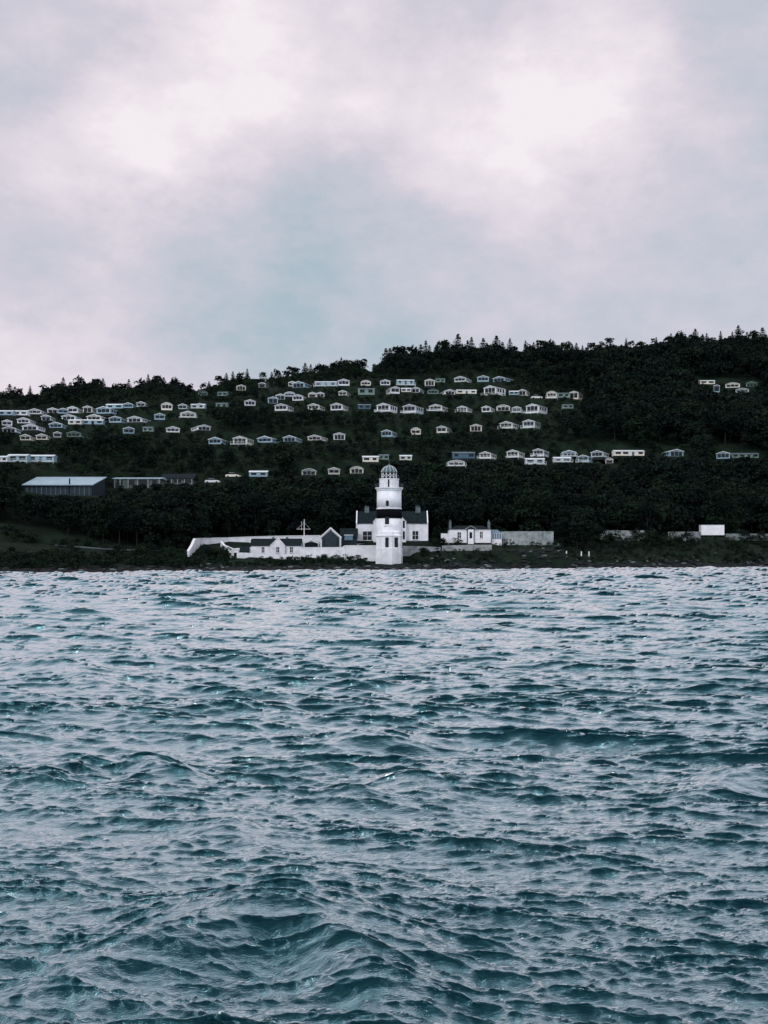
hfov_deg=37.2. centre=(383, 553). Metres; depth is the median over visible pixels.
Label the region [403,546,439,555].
terrace wall
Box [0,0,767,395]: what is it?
sky
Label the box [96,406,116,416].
static caravan
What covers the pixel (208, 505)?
broadleaf tree
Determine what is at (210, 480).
parked car
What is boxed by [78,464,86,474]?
shrub
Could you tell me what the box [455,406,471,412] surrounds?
static caravan
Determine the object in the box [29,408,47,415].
static caravan
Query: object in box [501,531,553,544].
stone wall
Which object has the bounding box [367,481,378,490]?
broadleaf tree
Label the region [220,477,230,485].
shrub
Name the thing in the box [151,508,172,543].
broadleaf tree
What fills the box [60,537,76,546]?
shrub
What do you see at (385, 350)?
conifer tree
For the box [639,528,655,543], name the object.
shrub
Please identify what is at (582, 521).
broadleaf tree
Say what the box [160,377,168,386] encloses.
conifer tree
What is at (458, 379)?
static caravan
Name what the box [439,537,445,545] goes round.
shrub
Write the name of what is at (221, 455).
shrub
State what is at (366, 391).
static caravan
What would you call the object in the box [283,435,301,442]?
static caravan
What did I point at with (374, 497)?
broadleaf tree
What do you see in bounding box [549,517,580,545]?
broadleaf tree
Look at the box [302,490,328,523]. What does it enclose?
broadleaf tree
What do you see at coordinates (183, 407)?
static caravan
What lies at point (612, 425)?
broadleaf tree
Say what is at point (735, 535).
roadside wall
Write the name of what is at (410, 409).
static caravan
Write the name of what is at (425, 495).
broadleaf tree
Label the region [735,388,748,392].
static caravan
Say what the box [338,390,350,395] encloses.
static caravan
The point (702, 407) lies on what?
broadleaf tree
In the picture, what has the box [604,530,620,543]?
shrub
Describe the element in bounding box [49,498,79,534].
broadleaf tree
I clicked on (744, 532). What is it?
shrub
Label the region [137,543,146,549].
shrub
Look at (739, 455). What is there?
static caravan
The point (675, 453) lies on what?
static caravan
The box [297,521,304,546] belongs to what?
signal mast
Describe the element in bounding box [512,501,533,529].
broadleaf tree
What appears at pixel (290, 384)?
static caravan
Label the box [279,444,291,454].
shrub
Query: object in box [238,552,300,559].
cottage terrace wall
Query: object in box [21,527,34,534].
shrub
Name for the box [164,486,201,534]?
broadleaf tree
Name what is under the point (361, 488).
broadleaf tree
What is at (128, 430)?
static caravan
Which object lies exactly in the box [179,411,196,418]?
static caravan
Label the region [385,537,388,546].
window
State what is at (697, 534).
roadside wall
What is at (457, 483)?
broadleaf tree
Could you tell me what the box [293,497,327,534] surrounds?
broadleaf tree
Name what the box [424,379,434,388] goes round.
static caravan
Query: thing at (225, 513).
broadleaf tree
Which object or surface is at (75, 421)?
static caravan
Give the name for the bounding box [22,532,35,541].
shrub
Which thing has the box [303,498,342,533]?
broadleaf tree
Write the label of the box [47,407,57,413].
static caravan
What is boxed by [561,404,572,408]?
static caravan
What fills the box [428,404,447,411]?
static caravan
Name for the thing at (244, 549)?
lean to shed
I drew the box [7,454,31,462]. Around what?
static caravan
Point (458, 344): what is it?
conifer tree
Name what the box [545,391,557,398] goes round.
static caravan
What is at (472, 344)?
conifer tree
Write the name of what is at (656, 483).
broadleaf tree
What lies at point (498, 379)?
static caravan
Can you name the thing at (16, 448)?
shrub
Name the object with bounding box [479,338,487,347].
conifer tree
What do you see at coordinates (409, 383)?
static caravan
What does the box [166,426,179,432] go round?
static caravan
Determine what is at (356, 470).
static caravan
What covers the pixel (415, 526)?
keepers house
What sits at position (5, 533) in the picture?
shrub
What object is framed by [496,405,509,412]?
static caravan
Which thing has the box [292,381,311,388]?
static caravan
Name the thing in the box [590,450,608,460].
static caravan
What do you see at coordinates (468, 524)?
broadleaf tree
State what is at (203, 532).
broadleaf tree
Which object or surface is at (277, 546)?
whitewashed cottage
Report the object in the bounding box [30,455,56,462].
static caravan
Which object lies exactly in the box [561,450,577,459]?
static caravan
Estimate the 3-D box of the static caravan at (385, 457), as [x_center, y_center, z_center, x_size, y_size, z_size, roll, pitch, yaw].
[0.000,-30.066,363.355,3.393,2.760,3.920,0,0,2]
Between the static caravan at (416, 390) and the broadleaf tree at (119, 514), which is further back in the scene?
the static caravan at (416, 390)
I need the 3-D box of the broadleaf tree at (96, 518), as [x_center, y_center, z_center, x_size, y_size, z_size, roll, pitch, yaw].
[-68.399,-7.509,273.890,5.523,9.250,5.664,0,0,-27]
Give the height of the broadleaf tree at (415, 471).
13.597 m
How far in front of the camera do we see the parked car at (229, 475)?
334.55 m
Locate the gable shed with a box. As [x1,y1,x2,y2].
[303,539,319,546]
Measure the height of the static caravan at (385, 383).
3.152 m
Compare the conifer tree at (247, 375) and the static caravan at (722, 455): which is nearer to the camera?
the static caravan at (722, 455)
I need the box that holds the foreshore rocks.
[0,544,767,572]
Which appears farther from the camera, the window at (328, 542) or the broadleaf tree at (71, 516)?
the window at (328, 542)
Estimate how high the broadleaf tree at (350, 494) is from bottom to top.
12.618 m
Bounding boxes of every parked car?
[205,478,220,482]
[225,473,240,477]
[531,395,541,398]
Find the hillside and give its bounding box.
[0,360,767,572]
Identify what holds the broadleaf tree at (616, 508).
on the hillside
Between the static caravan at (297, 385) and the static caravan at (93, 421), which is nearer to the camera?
the static caravan at (93, 421)
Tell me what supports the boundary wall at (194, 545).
on the hillside
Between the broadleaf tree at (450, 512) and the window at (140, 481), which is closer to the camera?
the broadleaf tree at (450, 512)
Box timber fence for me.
[502,539,512,545]
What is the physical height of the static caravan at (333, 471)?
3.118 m
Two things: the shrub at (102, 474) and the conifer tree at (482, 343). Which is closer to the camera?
the shrub at (102, 474)
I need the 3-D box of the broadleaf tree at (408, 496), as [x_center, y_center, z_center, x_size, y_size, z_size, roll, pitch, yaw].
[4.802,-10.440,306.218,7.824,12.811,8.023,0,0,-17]
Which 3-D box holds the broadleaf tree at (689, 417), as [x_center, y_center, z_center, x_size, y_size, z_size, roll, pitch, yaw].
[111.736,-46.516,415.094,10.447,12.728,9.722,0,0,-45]
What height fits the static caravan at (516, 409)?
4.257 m
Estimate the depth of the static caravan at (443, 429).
395.18 m
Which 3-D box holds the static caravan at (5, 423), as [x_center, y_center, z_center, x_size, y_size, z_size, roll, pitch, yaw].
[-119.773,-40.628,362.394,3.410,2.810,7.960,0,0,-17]
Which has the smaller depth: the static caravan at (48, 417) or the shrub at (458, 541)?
the shrub at (458, 541)
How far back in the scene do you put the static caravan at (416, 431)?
388.21 m
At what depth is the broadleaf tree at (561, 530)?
299.49 m
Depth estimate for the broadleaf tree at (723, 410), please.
418.45 m
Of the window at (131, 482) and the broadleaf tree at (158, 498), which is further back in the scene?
the window at (131, 482)
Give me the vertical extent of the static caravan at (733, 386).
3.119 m
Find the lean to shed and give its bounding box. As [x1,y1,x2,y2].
[239,546,249,552]
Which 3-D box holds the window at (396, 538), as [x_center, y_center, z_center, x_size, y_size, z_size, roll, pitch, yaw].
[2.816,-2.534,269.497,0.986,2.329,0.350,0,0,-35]
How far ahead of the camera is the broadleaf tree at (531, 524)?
309.64 m
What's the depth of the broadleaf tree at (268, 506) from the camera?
292.19 m
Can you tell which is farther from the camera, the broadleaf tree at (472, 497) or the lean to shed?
the broadleaf tree at (472, 497)
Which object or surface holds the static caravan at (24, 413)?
on the hillside
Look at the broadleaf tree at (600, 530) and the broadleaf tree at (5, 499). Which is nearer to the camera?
the broadleaf tree at (5, 499)
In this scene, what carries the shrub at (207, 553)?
on the hillside
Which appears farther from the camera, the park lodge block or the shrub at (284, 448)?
the shrub at (284, 448)
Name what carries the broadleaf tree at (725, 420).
on the hillside
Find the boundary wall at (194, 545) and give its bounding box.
[187,535,320,556]
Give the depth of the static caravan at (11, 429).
351.99 m
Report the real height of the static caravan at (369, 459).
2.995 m
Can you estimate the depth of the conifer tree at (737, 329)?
588.34 m
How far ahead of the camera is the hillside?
372.47 m
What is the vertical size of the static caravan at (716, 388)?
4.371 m
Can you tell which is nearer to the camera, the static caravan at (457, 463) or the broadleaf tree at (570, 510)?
the broadleaf tree at (570, 510)
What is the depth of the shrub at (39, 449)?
333.49 m
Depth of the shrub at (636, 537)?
313.64 m
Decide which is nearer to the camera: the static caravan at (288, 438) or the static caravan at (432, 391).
the static caravan at (288, 438)
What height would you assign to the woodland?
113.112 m
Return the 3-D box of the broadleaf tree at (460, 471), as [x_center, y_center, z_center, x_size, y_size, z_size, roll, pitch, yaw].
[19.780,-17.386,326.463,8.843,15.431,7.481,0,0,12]
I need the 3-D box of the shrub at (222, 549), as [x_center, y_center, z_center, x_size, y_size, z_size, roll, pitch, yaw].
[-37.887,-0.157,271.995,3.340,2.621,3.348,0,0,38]
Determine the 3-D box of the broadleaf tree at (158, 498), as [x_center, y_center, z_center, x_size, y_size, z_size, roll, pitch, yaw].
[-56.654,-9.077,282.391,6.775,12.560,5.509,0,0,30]
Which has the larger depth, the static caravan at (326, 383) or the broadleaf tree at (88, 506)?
the static caravan at (326, 383)
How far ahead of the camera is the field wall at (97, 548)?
263.83 m
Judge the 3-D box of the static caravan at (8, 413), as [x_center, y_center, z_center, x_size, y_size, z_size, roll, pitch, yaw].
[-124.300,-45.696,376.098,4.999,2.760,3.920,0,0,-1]
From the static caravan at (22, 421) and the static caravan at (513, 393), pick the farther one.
the static caravan at (513, 393)
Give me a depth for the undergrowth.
373.22 m
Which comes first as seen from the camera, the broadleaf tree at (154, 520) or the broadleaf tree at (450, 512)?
the broadleaf tree at (154, 520)
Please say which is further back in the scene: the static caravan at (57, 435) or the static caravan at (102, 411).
the static caravan at (102, 411)
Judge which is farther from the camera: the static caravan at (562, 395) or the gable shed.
the static caravan at (562, 395)
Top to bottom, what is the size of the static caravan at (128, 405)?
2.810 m
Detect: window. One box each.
[129,480,134,484]
[139,480,146,486]
[326,540,335,545]
[362,531,371,540]
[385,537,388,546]
[395,537,397,546]
[412,531,418,539]
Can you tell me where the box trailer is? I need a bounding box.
[699,525,723,536]
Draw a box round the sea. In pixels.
[0,566,767,1023]
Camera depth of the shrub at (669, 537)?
318.67 m
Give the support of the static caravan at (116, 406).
on the hillside
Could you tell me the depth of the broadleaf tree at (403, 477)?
322.70 m
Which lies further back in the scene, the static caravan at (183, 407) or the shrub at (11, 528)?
the static caravan at (183, 407)
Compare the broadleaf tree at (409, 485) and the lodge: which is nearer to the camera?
the lodge
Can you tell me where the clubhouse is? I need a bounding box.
[160,474,198,484]
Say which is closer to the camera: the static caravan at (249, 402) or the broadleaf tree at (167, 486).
the broadleaf tree at (167, 486)
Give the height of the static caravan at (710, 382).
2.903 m
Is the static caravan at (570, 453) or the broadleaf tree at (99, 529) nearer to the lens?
the broadleaf tree at (99, 529)
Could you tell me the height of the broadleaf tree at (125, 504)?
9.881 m
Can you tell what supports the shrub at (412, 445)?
on the hillside
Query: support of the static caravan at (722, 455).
on the hillside
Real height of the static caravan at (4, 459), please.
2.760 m
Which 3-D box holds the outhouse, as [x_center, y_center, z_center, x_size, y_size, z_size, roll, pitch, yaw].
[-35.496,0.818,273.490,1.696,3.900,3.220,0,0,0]
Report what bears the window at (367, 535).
in the keepers house at (415, 526)
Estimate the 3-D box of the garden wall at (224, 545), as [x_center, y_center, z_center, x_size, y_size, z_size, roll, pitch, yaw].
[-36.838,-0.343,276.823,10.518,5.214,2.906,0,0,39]
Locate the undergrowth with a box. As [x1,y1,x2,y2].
[0,340,767,569]
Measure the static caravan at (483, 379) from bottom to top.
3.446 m
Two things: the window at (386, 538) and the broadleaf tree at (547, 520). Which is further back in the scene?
the broadleaf tree at (547, 520)
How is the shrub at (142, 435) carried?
on the hillside
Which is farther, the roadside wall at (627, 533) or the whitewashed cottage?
the roadside wall at (627, 533)
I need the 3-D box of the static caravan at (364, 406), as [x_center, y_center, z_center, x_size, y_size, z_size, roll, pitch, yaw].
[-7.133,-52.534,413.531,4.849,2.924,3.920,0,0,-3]
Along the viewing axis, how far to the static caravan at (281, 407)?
410.31 m
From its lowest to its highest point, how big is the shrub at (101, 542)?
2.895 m
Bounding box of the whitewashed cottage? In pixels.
[250,537,302,554]
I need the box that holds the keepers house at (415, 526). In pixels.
[356,506,428,544]
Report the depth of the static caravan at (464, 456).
368.38 m
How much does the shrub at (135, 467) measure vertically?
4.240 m
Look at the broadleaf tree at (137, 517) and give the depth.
269.50 m
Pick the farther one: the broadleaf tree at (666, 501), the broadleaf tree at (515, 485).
the broadleaf tree at (666, 501)
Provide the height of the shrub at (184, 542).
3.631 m
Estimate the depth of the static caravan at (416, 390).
440.52 m
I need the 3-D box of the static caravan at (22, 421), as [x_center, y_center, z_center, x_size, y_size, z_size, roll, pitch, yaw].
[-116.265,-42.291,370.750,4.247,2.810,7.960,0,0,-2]
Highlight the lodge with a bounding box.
[448,520,490,543]
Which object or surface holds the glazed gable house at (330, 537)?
on the hillside
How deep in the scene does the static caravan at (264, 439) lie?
368.50 m
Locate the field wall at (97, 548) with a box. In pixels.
[54,545,159,550]
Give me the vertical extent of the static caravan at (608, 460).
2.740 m
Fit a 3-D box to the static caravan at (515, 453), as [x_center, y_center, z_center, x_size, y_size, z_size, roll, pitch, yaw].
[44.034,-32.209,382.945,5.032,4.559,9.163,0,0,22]
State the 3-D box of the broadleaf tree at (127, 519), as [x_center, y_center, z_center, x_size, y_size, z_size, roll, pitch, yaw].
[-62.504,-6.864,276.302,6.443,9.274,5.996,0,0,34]
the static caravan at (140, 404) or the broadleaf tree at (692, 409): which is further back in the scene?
the broadleaf tree at (692, 409)
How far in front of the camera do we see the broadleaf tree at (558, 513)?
314.25 m
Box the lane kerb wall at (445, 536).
[441,533,448,542]
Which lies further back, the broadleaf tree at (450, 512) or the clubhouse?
the clubhouse
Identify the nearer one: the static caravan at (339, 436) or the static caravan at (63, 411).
the static caravan at (339, 436)
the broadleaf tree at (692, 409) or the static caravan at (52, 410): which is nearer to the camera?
the static caravan at (52, 410)
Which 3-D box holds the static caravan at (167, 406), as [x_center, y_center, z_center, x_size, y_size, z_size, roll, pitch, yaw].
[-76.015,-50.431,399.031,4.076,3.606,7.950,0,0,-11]
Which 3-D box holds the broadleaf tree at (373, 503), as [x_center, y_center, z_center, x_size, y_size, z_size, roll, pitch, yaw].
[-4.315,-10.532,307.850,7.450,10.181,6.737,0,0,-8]
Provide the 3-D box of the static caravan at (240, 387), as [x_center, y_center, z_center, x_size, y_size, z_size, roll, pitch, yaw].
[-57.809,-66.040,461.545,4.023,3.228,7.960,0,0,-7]
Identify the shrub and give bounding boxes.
[0,526,9,535]
[2,524,19,535]
[8,484,24,495]
[10,463,24,474]
[11,442,19,453]
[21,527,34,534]
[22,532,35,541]
[31,443,45,454]
[55,459,70,470]
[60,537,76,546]
[68,539,75,547]
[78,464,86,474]
[95,469,113,483]
[98,540,109,547]
[127,464,142,476]
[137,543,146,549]
[139,432,150,442]
[176,535,190,548]
[203,549,212,556]
[207,548,222,557]
[217,452,230,463]
[219,547,231,553]
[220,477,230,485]
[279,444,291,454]
[316,444,323,452]
[408,439,416,450]
[432,526,441,538]
[437,527,447,533]
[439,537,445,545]
[452,538,462,544]
[591,534,604,543]
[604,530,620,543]
[628,532,647,545]
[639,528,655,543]
[645,530,662,545]
[665,531,676,540]
[673,535,680,541]
[679,530,694,543]
[738,529,750,539]
[746,535,758,543]
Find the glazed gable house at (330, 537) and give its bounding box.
[320,527,341,546]
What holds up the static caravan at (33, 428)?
on the hillside
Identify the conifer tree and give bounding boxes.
[5,384,12,393]
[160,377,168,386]
[244,369,250,379]
[300,363,308,374]
[380,348,388,362]
[421,341,427,351]
[443,346,450,363]
[453,334,462,347]
[467,337,474,347]
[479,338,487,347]
[479,347,487,363]
[492,336,500,344]
[507,338,512,349]
[507,348,513,366]
[690,329,699,340]
[725,336,734,345]
[734,325,741,337]
[754,327,767,344]
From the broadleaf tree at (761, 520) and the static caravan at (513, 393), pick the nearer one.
the broadleaf tree at (761, 520)
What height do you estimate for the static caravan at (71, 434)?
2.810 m
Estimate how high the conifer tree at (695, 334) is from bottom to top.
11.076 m
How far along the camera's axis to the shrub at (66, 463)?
322.56 m
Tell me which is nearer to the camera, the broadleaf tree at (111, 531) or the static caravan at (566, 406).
the broadleaf tree at (111, 531)
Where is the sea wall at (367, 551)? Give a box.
[300,545,375,560]
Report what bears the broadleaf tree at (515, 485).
on the hillside
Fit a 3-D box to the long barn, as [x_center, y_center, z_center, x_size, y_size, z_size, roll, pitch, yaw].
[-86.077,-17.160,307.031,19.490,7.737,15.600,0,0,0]
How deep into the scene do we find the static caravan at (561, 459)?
380.67 m
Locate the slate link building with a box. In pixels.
[340,528,357,545]
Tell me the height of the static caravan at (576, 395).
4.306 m
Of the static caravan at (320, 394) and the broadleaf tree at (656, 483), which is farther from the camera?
the static caravan at (320, 394)
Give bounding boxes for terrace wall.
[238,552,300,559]
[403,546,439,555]
[442,545,491,550]
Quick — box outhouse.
[232,548,238,557]
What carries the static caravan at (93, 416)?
on the hillside
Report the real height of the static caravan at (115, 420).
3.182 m
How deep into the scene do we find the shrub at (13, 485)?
289.59 m
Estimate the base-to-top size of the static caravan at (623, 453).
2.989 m
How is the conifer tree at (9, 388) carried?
on the hillside
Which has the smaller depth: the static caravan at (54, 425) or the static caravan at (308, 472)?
the static caravan at (308, 472)
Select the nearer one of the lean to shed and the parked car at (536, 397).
the lean to shed
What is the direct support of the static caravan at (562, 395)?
on the hillside
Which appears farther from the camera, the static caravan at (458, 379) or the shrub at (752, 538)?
the static caravan at (458, 379)
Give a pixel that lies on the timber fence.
(506, 541)
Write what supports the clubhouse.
on the hillside
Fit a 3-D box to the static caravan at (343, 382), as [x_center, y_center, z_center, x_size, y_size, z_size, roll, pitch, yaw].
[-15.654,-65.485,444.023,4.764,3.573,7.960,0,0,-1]
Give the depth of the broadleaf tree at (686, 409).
412.29 m
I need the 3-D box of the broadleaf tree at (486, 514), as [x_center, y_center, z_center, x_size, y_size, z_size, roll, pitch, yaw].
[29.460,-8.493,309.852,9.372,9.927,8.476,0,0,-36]
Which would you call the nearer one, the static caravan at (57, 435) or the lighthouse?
the lighthouse
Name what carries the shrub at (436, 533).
on the hillside
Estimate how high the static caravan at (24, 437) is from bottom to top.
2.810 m
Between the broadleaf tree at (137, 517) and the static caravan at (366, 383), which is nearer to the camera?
the broadleaf tree at (137, 517)
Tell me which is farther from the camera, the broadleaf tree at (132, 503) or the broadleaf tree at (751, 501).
the broadleaf tree at (751, 501)
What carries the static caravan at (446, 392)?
on the hillside
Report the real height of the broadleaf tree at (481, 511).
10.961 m
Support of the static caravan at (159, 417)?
on the hillside
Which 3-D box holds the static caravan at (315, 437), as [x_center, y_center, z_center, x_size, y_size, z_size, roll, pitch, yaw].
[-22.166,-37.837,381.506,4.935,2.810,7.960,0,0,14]
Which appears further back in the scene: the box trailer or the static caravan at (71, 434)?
the static caravan at (71, 434)
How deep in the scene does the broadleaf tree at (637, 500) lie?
331.80 m
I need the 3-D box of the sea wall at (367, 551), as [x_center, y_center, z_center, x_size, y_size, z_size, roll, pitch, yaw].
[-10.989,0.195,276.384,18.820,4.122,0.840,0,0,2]
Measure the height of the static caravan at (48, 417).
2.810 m
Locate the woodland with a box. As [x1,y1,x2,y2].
[0,330,767,536]
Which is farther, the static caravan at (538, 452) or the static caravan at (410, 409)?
the static caravan at (410, 409)
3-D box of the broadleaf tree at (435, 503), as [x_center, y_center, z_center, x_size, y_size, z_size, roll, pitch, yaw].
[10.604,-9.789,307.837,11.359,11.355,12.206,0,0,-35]
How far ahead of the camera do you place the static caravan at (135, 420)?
381.20 m
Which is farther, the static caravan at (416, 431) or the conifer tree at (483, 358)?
the conifer tree at (483, 358)
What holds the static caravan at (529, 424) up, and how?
on the hillside
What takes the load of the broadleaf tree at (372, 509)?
on the hillside
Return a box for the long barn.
[22,477,106,494]
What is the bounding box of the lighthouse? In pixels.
[375,464,402,564]
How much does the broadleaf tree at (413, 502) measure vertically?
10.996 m
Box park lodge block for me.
[112,478,166,487]
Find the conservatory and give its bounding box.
[491,530,501,544]
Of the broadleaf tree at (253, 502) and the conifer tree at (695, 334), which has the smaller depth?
the broadleaf tree at (253, 502)
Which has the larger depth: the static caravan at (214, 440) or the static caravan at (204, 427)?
the static caravan at (204, 427)
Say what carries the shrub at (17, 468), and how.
on the hillside
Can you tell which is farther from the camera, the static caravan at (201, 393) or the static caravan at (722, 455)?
the static caravan at (201, 393)
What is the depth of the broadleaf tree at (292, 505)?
296.39 m
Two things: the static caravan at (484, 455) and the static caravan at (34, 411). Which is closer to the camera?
the static caravan at (484, 455)
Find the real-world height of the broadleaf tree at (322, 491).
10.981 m
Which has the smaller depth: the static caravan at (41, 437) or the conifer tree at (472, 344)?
the static caravan at (41, 437)
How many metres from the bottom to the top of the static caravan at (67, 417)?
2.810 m
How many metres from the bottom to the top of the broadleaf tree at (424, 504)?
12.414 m
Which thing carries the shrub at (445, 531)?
on the hillside
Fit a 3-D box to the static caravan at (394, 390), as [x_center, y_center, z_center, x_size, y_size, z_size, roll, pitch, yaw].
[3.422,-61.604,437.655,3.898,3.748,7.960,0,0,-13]
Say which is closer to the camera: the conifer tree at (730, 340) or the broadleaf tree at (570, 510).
the broadleaf tree at (570, 510)
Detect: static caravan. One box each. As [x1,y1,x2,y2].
[0,410,15,416]
[0,456,9,462]
[1,420,12,427]
[1,426,21,434]
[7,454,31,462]
[15,410,30,416]
[16,417,35,425]
[20,434,35,440]
[21,424,44,432]
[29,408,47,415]
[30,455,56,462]
[35,433,52,440]
[41,415,54,422]
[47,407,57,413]
[49,422,66,430]
[53,431,61,438]
[57,408,68,414]
[61,414,81,420]
[66,431,87,437]
[67,406,82,414]
[68,419,82,424]
[82,406,95,414]
[83,419,104,424]
[86,414,108,423]
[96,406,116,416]
[105,404,123,409]
[109,416,126,423]
[123,403,136,408]
[123,427,134,433]
[127,416,150,424]
[136,401,148,407]
[142,427,154,431]
[154,413,164,420]
[161,402,172,411]
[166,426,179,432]
[178,404,190,409]
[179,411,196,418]
[190,404,205,408]
[191,424,210,430]
[198,390,207,395]
[208,437,227,444]
[215,403,228,407]
[217,392,228,395]
[230,436,253,445]
[236,385,245,390]
[244,399,255,405]
[249,471,267,477]
[257,436,279,443]
[258,382,268,387]
[267,397,277,404]
[274,403,293,411]
[275,394,284,399]
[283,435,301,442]
[284,392,294,399]
[288,381,293,388]
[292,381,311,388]
[292,394,305,401]
[301,468,315,475]
[307,403,324,410]
[308,392,315,397]
[308,435,327,440]
[313,381,337,386]
[316,392,324,397]
[328,467,339,475]
[330,403,348,410]
[333,432,345,440]
[338,379,349,385]
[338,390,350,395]
[350,466,363,473]
[358,388,374,395]
[358,404,370,409]
[361,380,370,386]
[362,456,378,462]
[374,403,397,412]
[378,454,389,460]
[380,379,390,387]
[381,430,396,437]
[386,386,399,394]
[396,380,415,387]
[399,455,411,460]
[400,404,423,413]
[401,388,411,392]
[411,427,420,435]
[412,387,423,393]
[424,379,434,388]
[427,389,438,393]
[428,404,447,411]
[435,378,444,382]
[436,426,450,433]
[439,389,455,394]
[447,460,464,466]
[451,452,474,461]
[454,376,471,382]
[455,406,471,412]
[456,390,476,394]
[470,424,481,431]
[477,375,488,382]
[477,451,495,459]
[481,406,494,412]
[483,385,505,395]
[493,376,512,381]
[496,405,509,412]
[497,421,518,428]
[505,450,524,459]
[508,391,518,395]
[511,406,522,413]
[519,389,529,395]
[520,419,540,428]
[523,404,547,413]
[524,458,546,464]
[530,448,549,458]
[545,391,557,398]
[552,457,570,462]
[557,393,569,397]
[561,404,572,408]
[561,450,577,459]
[569,391,582,399]
[575,455,593,462]
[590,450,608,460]
[605,458,612,463]
[612,450,643,458]
[661,449,683,456]
[698,380,714,385]
[713,385,719,392]
[716,451,730,459]
[725,382,739,390]
[730,453,758,458]
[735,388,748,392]
[746,381,756,387]
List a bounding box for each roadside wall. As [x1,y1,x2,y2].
[600,531,644,540]
[668,532,700,540]
[725,534,767,539]
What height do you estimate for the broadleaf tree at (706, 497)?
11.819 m
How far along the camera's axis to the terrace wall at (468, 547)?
282.75 m
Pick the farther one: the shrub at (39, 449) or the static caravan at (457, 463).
the static caravan at (457, 463)
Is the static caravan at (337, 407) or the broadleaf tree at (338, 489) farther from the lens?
the static caravan at (337, 407)
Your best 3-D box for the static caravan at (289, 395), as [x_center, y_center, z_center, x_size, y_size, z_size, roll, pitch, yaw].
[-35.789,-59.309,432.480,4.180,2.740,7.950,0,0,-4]
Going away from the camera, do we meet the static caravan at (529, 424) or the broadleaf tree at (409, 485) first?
the broadleaf tree at (409, 485)
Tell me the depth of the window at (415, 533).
289.93 m
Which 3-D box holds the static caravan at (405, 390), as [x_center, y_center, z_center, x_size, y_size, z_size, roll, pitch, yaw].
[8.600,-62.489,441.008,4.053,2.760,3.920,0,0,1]
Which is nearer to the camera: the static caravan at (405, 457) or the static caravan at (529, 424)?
the static caravan at (405, 457)
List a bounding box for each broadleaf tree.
[0,486,19,516]
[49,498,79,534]
[78,499,102,537]
[84,495,121,540]
[87,503,104,537]
[94,502,125,539]
[103,504,133,543]
[110,500,131,536]
[113,506,135,540]
[119,491,143,503]
[122,512,149,545]
[127,499,147,539]
[134,489,161,535]
[136,508,165,547]
[145,492,165,537]
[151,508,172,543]
[153,483,181,496]
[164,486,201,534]
[182,489,220,537]
[191,505,211,537]
[211,497,238,533]
[213,497,239,536]
[238,493,266,535]
[256,493,283,535]
[278,485,314,526]
[279,497,301,533]
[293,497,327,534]
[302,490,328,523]
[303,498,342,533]
[311,488,334,515]
[312,491,350,526]
[328,488,363,527]
[333,488,362,520]
[342,492,369,525]
[348,483,376,497]
[354,505,376,523]
[359,497,376,508]
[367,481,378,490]
[367,494,376,507]
[395,467,412,480]
[399,463,427,479]
[399,481,419,499]
[401,491,412,510]
[401,496,411,510]
[402,487,431,500]
[402,499,421,509]
[405,497,439,521]
[425,497,444,520]
[428,496,449,528]
[431,502,467,528]
[437,478,462,495]
[439,466,465,486]
[446,493,482,528]
[447,499,478,525]
[455,502,477,525]
[471,500,485,525]
[477,486,501,527]
[479,505,509,529]
[507,487,526,527]
[508,480,522,489]
[510,487,554,530]
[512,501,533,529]
[523,501,552,530]
[542,500,567,535]
[549,504,585,535]
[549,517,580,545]
[553,526,566,545]
[558,508,593,548]
[591,525,606,545]
[603,408,623,438]
[608,500,624,529]
[627,496,655,530]
[637,500,658,531]
[648,474,671,493]
[651,492,672,529]
[671,400,707,440]
[682,402,709,421]
[682,408,702,436]
[684,406,702,436]
[696,494,721,523]
[711,411,741,444]
[716,496,736,533]
[720,408,741,441]
[738,495,767,533]
[750,492,767,531]
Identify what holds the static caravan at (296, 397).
on the hillside
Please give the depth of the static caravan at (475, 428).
403.75 m
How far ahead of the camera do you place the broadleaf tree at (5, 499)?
270.36 m
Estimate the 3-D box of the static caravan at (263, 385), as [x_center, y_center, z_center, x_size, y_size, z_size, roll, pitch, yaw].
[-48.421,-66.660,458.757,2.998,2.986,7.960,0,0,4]
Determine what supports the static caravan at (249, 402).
on the hillside
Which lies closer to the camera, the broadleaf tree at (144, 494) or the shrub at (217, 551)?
the shrub at (217, 551)
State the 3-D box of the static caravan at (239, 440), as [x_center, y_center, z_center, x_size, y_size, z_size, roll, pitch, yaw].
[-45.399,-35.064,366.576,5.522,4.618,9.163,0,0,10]
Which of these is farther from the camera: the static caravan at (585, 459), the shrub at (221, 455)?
the static caravan at (585, 459)
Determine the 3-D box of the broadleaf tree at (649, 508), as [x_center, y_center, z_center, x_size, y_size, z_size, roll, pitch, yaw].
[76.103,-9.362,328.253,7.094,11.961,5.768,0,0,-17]
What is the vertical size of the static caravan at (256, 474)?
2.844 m
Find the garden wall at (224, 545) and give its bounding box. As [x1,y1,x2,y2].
[220,541,250,557]
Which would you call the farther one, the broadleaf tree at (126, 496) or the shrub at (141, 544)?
the broadleaf tree at (126, 496)
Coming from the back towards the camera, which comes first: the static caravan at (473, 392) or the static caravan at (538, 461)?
the static caravan at (473, 392)
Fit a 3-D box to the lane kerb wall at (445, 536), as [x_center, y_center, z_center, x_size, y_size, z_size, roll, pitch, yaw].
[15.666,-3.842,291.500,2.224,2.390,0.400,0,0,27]
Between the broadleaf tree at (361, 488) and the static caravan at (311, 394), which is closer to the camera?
the broadleaf tree at (361, 488)
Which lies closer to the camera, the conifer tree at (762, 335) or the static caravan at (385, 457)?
the static caravan at (385, 457)
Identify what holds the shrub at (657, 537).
on the hillside
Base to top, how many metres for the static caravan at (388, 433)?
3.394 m

